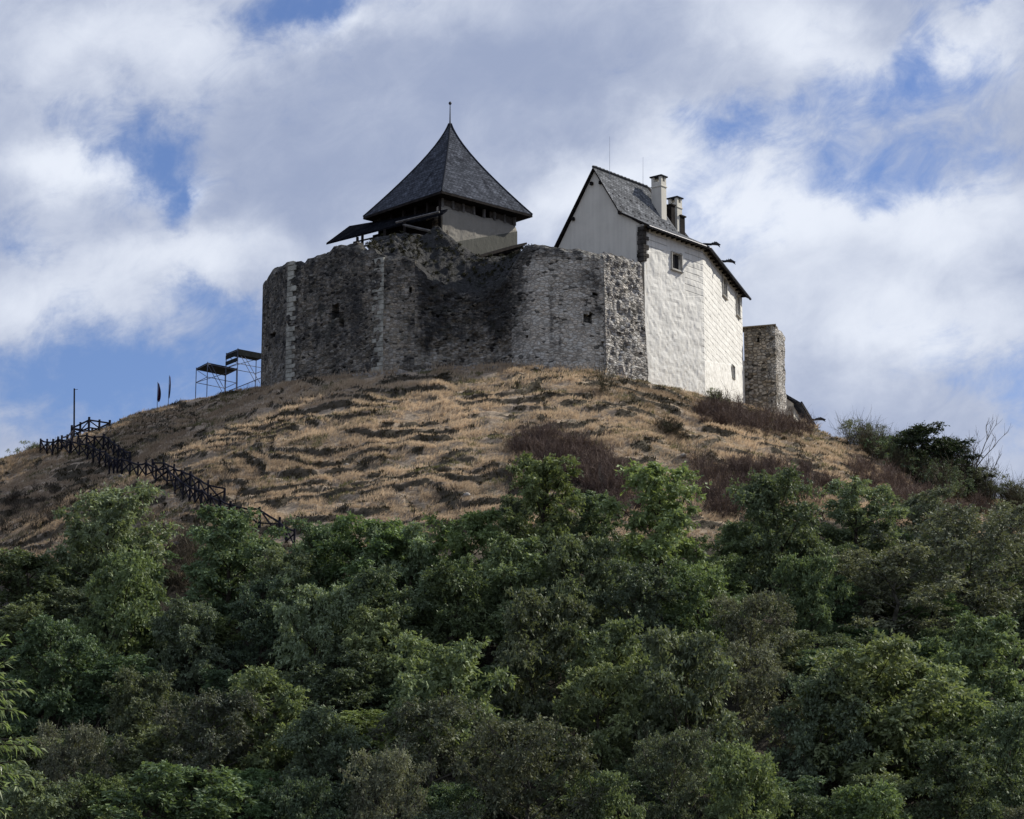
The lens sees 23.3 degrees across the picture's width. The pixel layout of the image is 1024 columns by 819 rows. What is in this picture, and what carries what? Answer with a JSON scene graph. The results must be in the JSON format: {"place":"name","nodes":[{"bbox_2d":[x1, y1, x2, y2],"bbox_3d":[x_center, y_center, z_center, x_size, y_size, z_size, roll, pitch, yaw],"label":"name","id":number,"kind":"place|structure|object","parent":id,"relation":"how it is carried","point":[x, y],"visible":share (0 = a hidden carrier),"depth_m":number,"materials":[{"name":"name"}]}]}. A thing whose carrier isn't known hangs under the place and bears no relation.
{"place":"outdoors","nodes":[
{"label":"outdoors","id":0,"kind":"place"},
{"bbox_2d":[0,362,1023,818],"bbox_3d":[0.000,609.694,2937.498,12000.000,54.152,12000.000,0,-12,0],"label":"ground","id":1,"kind":"structure","parent":0,"point":[514,400],"depth_m":202.41,"materials":[{"name":"brown plant"}]},
{"bbox_2d":[0,634,46,818],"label":"willow sapling","id":2,"kind":"object","parent":1,"relation":"on","point":[9,743],"visible":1,"depth_m":22.40,"materials":[{"name":"green plant"}]},
{"bbox_2d":[0,601,69,670],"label":"broadleaf tree","id":3,"kind":"object","parent":1,"relation":"on","point":[28,613],"visible":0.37,"depth_m":165.57,"materials":[{"name":"green plant"}]},
{"bbox_2d":[1,735,70,786],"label":"broadleaf tree","id":4,"kind":"object","parent":1,"relation":"on","point":[23,756],"visible":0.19,"depth_m":148.47,"materials":[{"name":"green plant"}]},
{"bbox_2d":[0,481,79,541],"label":"brown scrub","id":5,"kind":"object","parent":1,"relation":"on","point":[13,494],"visible":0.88,"depth_m":209.28,"materials":[{"name":"plant"}]},
{"bbox_2d":[0,766,82,818],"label":"broadleaf tree","id":6,"kind":"object","parent":1,"relation":"on","point":[49,801],"visible":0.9,"depth_m":134.53,"materials":[{"name":"green plant"}]},
{"bbox_2d":[0,547,85,648],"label":"broadleaf tree","id":7,"kind":"object","parent":1,"relation":"on","point":[15,568],"visible":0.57,"depth_m":170.06,"materials":[{"name":"green plant"}]},
{"bbox_2d":[0,610,111,744],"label":"dark tree","id":8,"kind":"object","parent":1,"relation":"on","point":[40,634],"visible":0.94,"depth_m":153.70,"materials":[{"name":"green plant"}]},
{"bbox_2d":[24,715,128,818],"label":"thorn tree","id":9,"kind":"object","parent":1,"relation":"on","point":[77,738],"visible":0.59,"depth_m":139.31,"materials":[{"name":"green plant"}]},
{"bbox_2d":[33,584,120,637],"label":"dark tree","id":10,"kind":"object","parent":1,"relation":"on","point":[76,597],"visible":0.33,"depth_m":167.77,"materials":[{"name":"green plant"}]},
{"bbox_2d":[63,770,147,818],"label":"broadleaf tree","id":11,"kind":"object","parent":1,"relation":"on","point":[92,786],"visible":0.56,"depth_m":136.20,"materials":[{"name":"green plant"}]},
{"bbox_2d":[70,438,146,478],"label":"log fence","id":12,"kind":"object","parent":1,"relation":"on","point":[116,463],"visible":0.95,"depth_m":217.45,"materials":[{"name":"wood"}]},
{"bbox_2d":[46,477,183,602],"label":"broadleaf tree","id":13,"kind":"object","parent":1,"relation":"on","point":[112,511],"visible":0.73,"depth_m":174.24,"materials":[{"name":"green plant"}]},
{"bbox_2d":[68,540,176,676],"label":"broadleaf tree","id":14,"kind":"object","parent":1,"relation":"on","point":[134,571],"visible":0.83,"depth_m":161.22,"materials":[{"name":"green plant"}]},
{"bbox_2d":[69,652,176,720],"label":"dark tree","id":15,"kind":"object","parent":1,"relation":"on","point":[104,667],"visible":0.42,"depth_m":154.54,"materials":[{"name":"green plant"}]},
{"bbox_2d":[100,664,189,784],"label":"broadleaf tree","id":16,"kind":"object","parent":1,"relation":"on","point":[138,693],"visible":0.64,"depth_m":147.77,"materials":[{"name":"green plant"}]},
{"bbox_2d":[111,721,206,799],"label":"broadleaf tree","id":17,"kind":"object","parent":1,"relation":"on","point":[150,736],"visible":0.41,"depth_m":143.84,"materials":[{"name":"green plant"}]},
{"bbox_2d":[87,758,263,818],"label":"broadleaf tree","id":18,"kind":"object","parent":1,"relation":"on","point":[206,804],"visible":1,"depth_m":130.66,"materials":[{"name":"green plant"}]},
{"bbox_2d":[163,516,209,595],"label":"brown scrub","id":19,"kind":"object","parent":1,"relation":"on","point":[178,578],"visible":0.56,"depth_m":181.99,"materials":[{"name":"plant"}]},
{"bbox_2d":[142,593,232,697],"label":"dark tree","id":20,"kind":"object","parent":1,"relation":"on","point":[183,614],"visible":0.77,"depth_m":158.37,"materials":[{"name":"green plant"}]},
{"bbox_2d":[147,607,251,663],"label":"broadleaf tree","id":21,"kind":"object","parent":1,"relation":"on","point":[222,628],"visible":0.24,"depth_m":162.73,"materials":[{"name":"green plant"}]},
{"bbox_2d":[145,460,258,527],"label":"log fence","id":22,"kind":"object","parent":1,"relation":"on","point":[191,488],"visible":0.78,"depth_m":197.14,"materials":[{"name":"wood"}]},
{"bbox_2d":[137,685,278,817],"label":"thorn tree","id":23,"kind":"object","parent":1,"relation":"on","point":[211,754],"visible":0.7,"depth_m":141.40,"materials":[{"name":"green plant"}]},
{"bbox_2d":[198,666,256,724],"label":"dark tree","id":24,"kind":"object","parent":1,"relation":"on","point":[217,679],"visible":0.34,"depth_m":154.14,"materials":[{"name":"green plant"}]},
{"bbox_2d":[179,502,290,630],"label":"broadleaf tree","id":25,"kind":"object","parent":1,"relation":"on","point":[234,526],"visible":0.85,"depth_m":168.40,"materials":[{"name":"green plant"}]},
{"bbox_2d":[197,767,284,818],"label":"broadleaf tree","id":26,"kind":"object","parent":1,"relation":"on","point":[254,778],"visible":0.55,"depth_m":137.99,"materials":[{"name":"green plant"}]},
{"bbox_2d":[195,661,313,799],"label":"broadleaf tree","id":27,"kind":"object","parent":1,"relation":"on","point":[267,680],"visible":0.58,"depth_m":143.30,"materials":[{"name":"green plant"}]},
{"bbox_2d":[218,574,297,669],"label":"dark tree","id":28,"kind":"object","parent":1,"relation":"on","point":[264,603],"visible":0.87,"depth_m":160.81,"materials":[{"name":"green plant"}]},
{"bbox_2d":[248,543,318,637],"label":"broadleaf tree","id":29,"kind":"object","parent":1,"relation":"on","point":[276,563],"visible":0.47,"depth_m":166.25,"materials":[{"name":"green plant"}]},
{"bbox_2d":[258,771,345,818],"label":"dark tree","id":30,"kind":"object","parent":1,"relation":"on","point":[296,796],"visible":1,"depth_m":130.48,"materials":[{"name":"green plant"}]},
{"bbox_2d":[268,579,363,706],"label":"broadleaf tree","id":31,"kind":"object","parent":1,"relation":"on","point":[312,607],"visible":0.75,"depth_m":155.39,"materials":[{"name":"green plant"}]},
{"bbox_2d":[283,513,359,615],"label":"dark tree","id":32,"kind":"object","parent":1,"relation":"on","point":[319,532],"visible":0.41,"depth_m":168.96,"materials":[{"name":"green plant"}]},
{"bbox_2d":[270,699,375,818],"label":"dark tree","id":33,"kind":"object","parent":1,"relation":"on","point":[311,722],"visible":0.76,"depth_m":138.42,"materials":[{"name":"green plant"}]},
{"bbox_2d":[277,717,375,794],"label":"broadleaf tree","id":34,"kind":"object","parent":1,"relation":"on","point":[367,738],"visible":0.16,"depth_m":141.94,"materials":[{"name":"green plant"}]},
{"bbox_2d":[283,648,384,725],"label":"dark tree","id":35,"kind":"object","parent":1,"relation":"on","point":[339,674],"visible":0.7,"depth_m":151.30,"materials":[{"name":"green plant"}]},
{"bbox_2d":[289,708,406,763],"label":"broadleaf tree","id":36,"kind":"object","parent":1,"relation":"on","point":[354,717],"visible":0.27,"depth_m":146.65,"materials":[{"name":"green plant"}]},
{"bbox_2d":[306,511,421,615],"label":"broadleaf tree","id":37,"kind":"object","parent":1,"relation":"on","point":[379,545],"visible":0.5,"depth_m":166.22,"materials":[{"name":"green plant"}]},
{"bbox_2d":[331,602,417,709],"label":"broadleaf tree","id":38,"kind":"object","parent":1,"relation":"on","point":[368,622],"visible":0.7,"depth_m":154.16,"materials":[{"name":"green plant"}]},
{"bbox_2d":[328,560,437,702],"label":"dark tree","id":39,"kind":"object","parent":1,"relation":"on","point":[367,585],"visible":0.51,"depth_m":156.15,"materials":[{"name":"green plant"}]},
{"bbox_2d":[338,744,439,818],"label":"thorn tree","id":40,"kind":"object","parent":1,"relation":"on","point":[395,764],"visible":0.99,"depth_m":132.35,"materials":[{"name":"green plant"}]},
{"bbox_2d":[354,520,447,623],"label":"broadleaf tree","id":41,"kind":"object","parent":1,"relation":"on","point":[417,548],"visible":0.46,"depth_m":165.87,"materials":[{"name":"green plant"}]},
{"bbox_2d":[353,687,499,818],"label":"thorn tree","id":42,"kind":"object","parent":1,"relation":"on","point":[450,708],"visible":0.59,"depth_m":138.37,"materials":[{"name":"green plant"}]},
{"bbox_2d":[326,102,532,257],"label":"castle tower","id":43,"kind":"structure","parent":1,"relation":"on","point":[453,188],"depth_m":242.61,"materials":[{"name":"tile"}]},
{"bbox_2d":[368,629,518,792],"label":"broadleaf tree","id":44,"kind":"object","parent":1,"relation":"on","point":[449,668],"visible":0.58,"depth_m":141.69,"materials":[{"name":"green plant"}]},
{"bbox_2d":[404,781,487,818],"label":"dark tree","id":45,"kind":"object","parent":1,"relation":"on","point":[441,796],"visible":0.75,"depth_m":134.05,"materials":[{"name":"green plant"}]},
{"bbox_2d":[395,554,502,679],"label":"broadleaf tree","id":46,"kind":"object","parent":1,"relation":"on","point":[456,589],"visible":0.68,"depth_m":157.98,"materials":[{"name":"green plant"}]},
{"bbox_2d":[261,226,648,385],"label":"castle bastion","id":47,"kind":"object","parent":1,"relation":"on","point":[412,302],"visible":0.95,"depth_m":226.80,"materials":[{"name":"stone"}]},
{"bbox_2d":[417,506,502,617],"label":"broadleaf tree","id":48,"kind":"object","parent":1,"relation":"on","point":[478,526],"visible":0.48,"depth_m":167.26,"materials":[{"name":"green plant"}]},
{"bbox_2d":[0,368,994,548],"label":"green tufts","id":49,"kind":"object","parent":1,"relation":"on","point":[176,509],"visible":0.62,"depth_m":209.58,"materials":[{"name":"plant"}]},
{"bbox_2d":[455,530,552,644],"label":"broadleaf tree","id":50,"kind":"object","parent":1,"relation":"on","point":[512,567],"visible":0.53,"depth_m":160.60,"materials":[{"name":"green plant"}]},
{"bbox_2d":[0,366,1019,585],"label":"weeds","id":51,"kind":"object","parent":1,"relation":"on","point":[242,488],"visible":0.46,"depth_m":209.84,"materials":[{"name":"brown plant"}]},
{"bbox_2d":[493,493,541,553],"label":"broadleaf tree","id":52,"kind":"object","parent":1,"relation":"on","point":[507,501],"visible":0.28,"depth_m":172.92,"materials":[{"name":"green plant"}]},
{"bbox_2d":[445,708,611,818],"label":"thorn tree","id":53,"kind":"object","parent":1,"relation":"on","point":[530,741],"visible":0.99,"depth_m":130.79,"materials":[{"name":"green plant"}]},
{"bbox_2d":[483,582,595,733],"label":"broadleaf tree","id":54,"kind":"object","parent":1,"relation":"on","point":[531,616],"visible":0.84,"depth_m":148.64,"materials":[{"name":"green plant"}]},
{"bbox_2d":[494,451,590,595],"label":"broadleaf tree","id":55,"kind":"object","parent":1,"relation":"on","point":[547,471],"visible":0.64,"depth_m":169.26,"materials":[{"name":"green plant"}]},
{"bbox_2d":[502,414,646,515],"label":"red brown thicket","id":56,"kind":"object","parent":1,"relation":"on","point":[570,446],"visible":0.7,"depth_m":196.19,"materials":[{"name":"plant"}]},
{"bbox_2d":[533,528,630,661],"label":"broadleaf tree","id":57,"kind":"object","parent":1,"relation":"on","point":[566,559],"visible":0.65,"depth_m":160.47,"materials":[{"name":"green plant"}]},
{"bbox_2d":[559,487,627,585],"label":"broadleaf tree","id":58,"kind":"object","parent":1,"relation":"on","point":[592,527],"visible":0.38,"depth_m":170.18,"materials":[{"name":"green plant"}]},
{"bbox_2d":[543,660,647,778],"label":"broadleaf tree","id":59,"kind":"object","parent":1,"relation":"on","point":[605,731],"visible":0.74,"depth_m":142.73,"materials":[{"name":"green plant"}]},
{"bbox_2d":[558,768,647,818],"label":"broadleaf tree","id":60,"kind":"object","parent":1,"relation":"on","point":[616,799],"visible":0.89,"depth_m":130.42,"materials":[{"name":"green plant"}]},
{"bbox_2d":[557,615,662,763],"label":"broadleaf tree","id":61,"kind":"object","parent":1,"relation":"on","point":[616,633],"visible":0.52,"depth_m":147.82,"materials":[{"name":"green plant"}]},
{"bbox_2d":[582,558,688,668],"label":"dark tree","id":62,"kind":"object","parent":1,"relation":"on","point":[641,587],"visible":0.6,"depth_m":157.88,"materials":[{"name":"green plant"}]},
{"bbox_2d":[554,165,750,402],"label":"white house","id":63,"kind":"structure","parent":1,"relation":"on","point":[694,292],"depth_m":235.71,"materials":[{"name":"white paint"}]},
{"bbox_2d":[595,459,721,623],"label":"broadleaf tree","id":64,"kind":"object","parent":1,"relation":"on","point":[665,514],"visible":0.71,"depth_m":166.21,"materials":[{"name":"green plant"}]},
{"bbox_2d":[613,762,706,818],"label":"dark tree","id":65,"kind":"object","parent":1,"relation":"on","point":[651,797],"visible":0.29,"depth_m":138.42,"materials":[{"name":"green plant"}]},
{"bbox_2d":[620,722,720,818],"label":"thorn tree","id":66,"kind":"object","parent":1,"relation":"on","point":[669,764],"visible":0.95,"depth_m":134.74,"materials":[{"name":"green plant"}]},
{"bbox_2d":[615,624,748,793],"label":"broadleaf tree","id":67,"kind":"object","parent":1,"relation":"on","point":[682,655],"visible":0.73,"depth_m":143.15,"materials":[{"name":"green plant"}]},
{"bbox_2d":[652,553,745,674],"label":"broadleaf tree","id":68,"kind":"object","parent":1,"relation":"on","point":[687,578],"visible":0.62,"depth_m":159.31,"materials":[{"name":"green plant"}]},
{"bbox_2d":[693,552,753,618],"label":"broadleaf tree","id":69,"kind":"object","parent":1,"relation":"on","point":[734,578],"visible":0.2,"depth_m":168.98,"materials":[{"name":"green plant"}]},
{"bbox_2d":[695,523,760,592],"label":"broadleaf tree","id":70,"kind":"object","parent":1,"relation":"on","point":[726,543],"visible":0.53,"depth_m":173.76,"materials":[{"name":"green plant"}]},
{"bbox_2d":[699,635,793,752],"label":"thorn tree","id":71,"kind":"object","parent":1,"relation":"on","point":[737,650],"visible":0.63,"depth_m":147.65,"materials":[{"name":"green plant"}]},
{"bbox_2d":[699,733,794,818],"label":"broadleaf tree","id":72,"kind":"object","parent":1,"relation":"on","point":[742,771],"visible":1,"depth_m":130.06,"materials":[{"name":"green plant"}]},
{"bbox_2d":[702,588,798,708],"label":"thorn tree","id":73,"kind":"object","parent":1,"relation":"on","point":[755,604],"visible":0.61,"depth_m":155.55,"materials":[{"name":"green plant"}]},
{"bbox_2d":[691,383,825,437],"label":"red brown thicket","id":74,"kind":"object","parent":1,"relation":"on","point":[718,411],"visible":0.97,"depth_m":222.28,"materials":[{"name":"plant"}]},
{"bbox_2d":[677,436,848,518],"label":"red brown thicket","id":75,"kind":"object","parent":1,"relation":"on","point":[741,466],"visible":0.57,"depth_m":199.49,"materials":[{"name":"plant"}]},
{"bbox_2d":[743,324,786,413],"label":"ruined tower","id":76,"kind":"structure","parent":1,"relation":"on","point":[764,364],"depth_m":256.69,"materials":[{"name":"grey stone"}]},
{"bbox_2d":[715,460,836,603],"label":"dark tree","id":77,"kind":"object","parent":1,"relation":"on","point":[765,509],"visible":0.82,"depth_m":172.62,"materials":[{"name":"green plant"}]},
{"bbox_2d":[742,775,828,818],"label":"dark tree","id":78,"kind":"object","parent":1,"relation":"on","point":[806,781],"visible":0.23,"depth_m":137.48,"materials":[{"name":"green plant"}]},
{"bbox_2d":[740,629,834,692],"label":"broadleaf tree","id":79,"kind":"object","parent":1,"relation":"on","point":[788,653],"visible":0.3,"depth_m":158.46,"materials":[{"name":"green plant"}]},
{"bbox_2d":[757,789,835,818],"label":"dark tree","id":80,"kind":"object","parent":1,"relation":"on","point":[805,806],"visible":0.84,"depth_m":132.11,"materials":[{"name":"green plant"}]},
{"bbox_2d":[767,552,854,656],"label":"broadleaf tree","id":81,"kind":"object","parent":1,"relation":"on","point":[806,570],"visible":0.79,"depth_m":164.60,"materials":[{"name":"green plant"}]},
{"bbox_2d":[760,666,878,801],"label":"dark tree","id":82,"kind":"object","parent":1,"relation":"on","point":[804,739],"visible":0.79,"depth_m":143.44,"materials":[{"name":"green plant"}]},
{"bbox_2d":[807,574,869,632],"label":"dark tree","id":83,"kind":"object","parent":1,"relation":"on","point":[838,613],"visible":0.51,"depth_m":167.95,"materials":[{"name":"green plant"}]},
{"bbox_2d":[798,631,880,673],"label":"dark tree","id":84,"kind":"object","parent":1,"relation":"on","point":[841,641],"visible":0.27,"depth_m":159.88,"materials":[{"name":"green plant"}]},
{"bbox_2d":[808,475,914,574],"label":"broadleaf tree","id":85,"kind":"object","parent":1,"relation":"on","point":[851,510],"visible":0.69,"depth_m":179.91,"materials":[{"name":"green plant"}]},
{"bbox_2d":[826,404,900,458],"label":"grey bush","id":86,"kind":"object","parent":1,"relation":"on","point":[857,437],"visible":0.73,"depth_m":244.42,"materials":[{"name":"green plant"}]},
{"bbox_2d":[815,778,914,818],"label":"broadleaf tree","id":87,"kind":"object","parent":1,"relation":"on","point":[880,800],"visible":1,"depth_m":131.06,"materials":[{"name":"green plant"}]},
{"bbox_2d":[831,771,923,818],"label":"broadleaf tree","id":88,"kind":"object","parent":1,"relation":"on","point":[865,779],"visible":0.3,"depth_m":136.05,"materials":[{"name":"green plant"}]},
{"bbox_2d":[779,628,977,789],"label":"broadleaf tree","id":89,"kind":"object","parent":1,"relation":"on","point":[884,661],"visible":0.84,"depth_m":143.54,"materials":[{"name":"green plant"}]},
{"bbox_2d":[818,539,970,648],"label":"thorn tree","id":90,"kind":"object","parent":1,"relation":"on","point":[898,556],"visible":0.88,"depth_m":168.02,"materials":[{"name":"green plant"}]},
{"bbox_2d":[870,436,936,485],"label":"grey bush","id":91,"kind":"object","parent":1,"relation":"on","point":[894,456],"visible":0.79,"depth_m":238.07,"materials":[{"name":"green plant"}]},
{"bbox_2d":[837,448,1006,513],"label":"red brown thicket","id":92,"kind":"object","parent":1,"relation":"on","point":[888,478],"visible":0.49,"depth_m":223.27,"materials":[{"name":"plant"}]},
{"bbox_2d":[867,481,986,563],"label":"thorn tree","id":93,"kind":"object","parent":1,"relation":"on","point":[920,502],"visible":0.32,"depth_m":186.88,"materials":[{"name":"green plant"}]},
{"bbox_2d":[885,420,971,478],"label":"dark tree","id":94,"kind":"object","parent":1,"relation":"on","point":[914,436],"visible":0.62,"depth_m":238.92,"materials":[{"name":"green plant"}]},
{"bbox_2d":[887,592,976,639],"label":"broadleaf tree","id":95,"kind":"object","parent":1,"relation":"on","point":[956,606],"visible":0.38,"depth_m":170.96,"materials":[{"name":"green plant"}]},
{"bbox_2d":[863,661,1004,799],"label":"broadleaf tree","id":96,"kind":"object","parent":1,"relation":"on","point":[965,707],"visible":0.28,"depth_m":145.48,"materials":[{"name":"green plant"}]},
{"bbox_2d":[901,447,979,503],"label":"grey bush","id":97,"kind":"object","parent":1,"relation":"on","point":[938,477],"visible":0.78,"depth_m":234.76,"materials":[{"name":"green plant"}]},
{"bbox_2d":[862,497,1023,638],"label":"thorn tree","id":98,"kind":"object","parent":1,"relation":"on","point":[953,531],"visible":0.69,"depth_m":172.71,"materials":[{"name":"green plant"}]},
{"bbox_2d":[902,732,1023,818],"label":"dark tree","id":99,"kind":"object","parent":1,"relation":"on","point":[958,769],"visible":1,"depth_m":134.68,"materials":[{"name":"green plant"}]},
{"bbox_2d":[924,610,1023,732],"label":"broadleaf tree","id":100,"kind":"object","parent":1,"relation":"on","point":[984,638],"visible":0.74,"depth_m":155.79,"materials":[{"name":"green plant"}]},
{"bbox_2d":[951,453,1014,505],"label":"grey bush","id":101,"kind":"object","parent":1,"relation":"on","point":[990,490],"visible":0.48,"depth_m":238.99,"materials":[{"name":"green plant"}]},
{"bbox_2d":[960,698,1023,816],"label":"broadleaf tree","id":102,"kind":"object","parent":1,"relation":"on","point":[1006,724],"visible":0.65,"depth_m":141.43,"materials":[{"name":"green plant"}]},
{"bbox_2d":[0,0,1023,495],"label":"sky","id":103,"kind":"structure","parent":0,"point":[858,165],"materials":[{"name":"white"}]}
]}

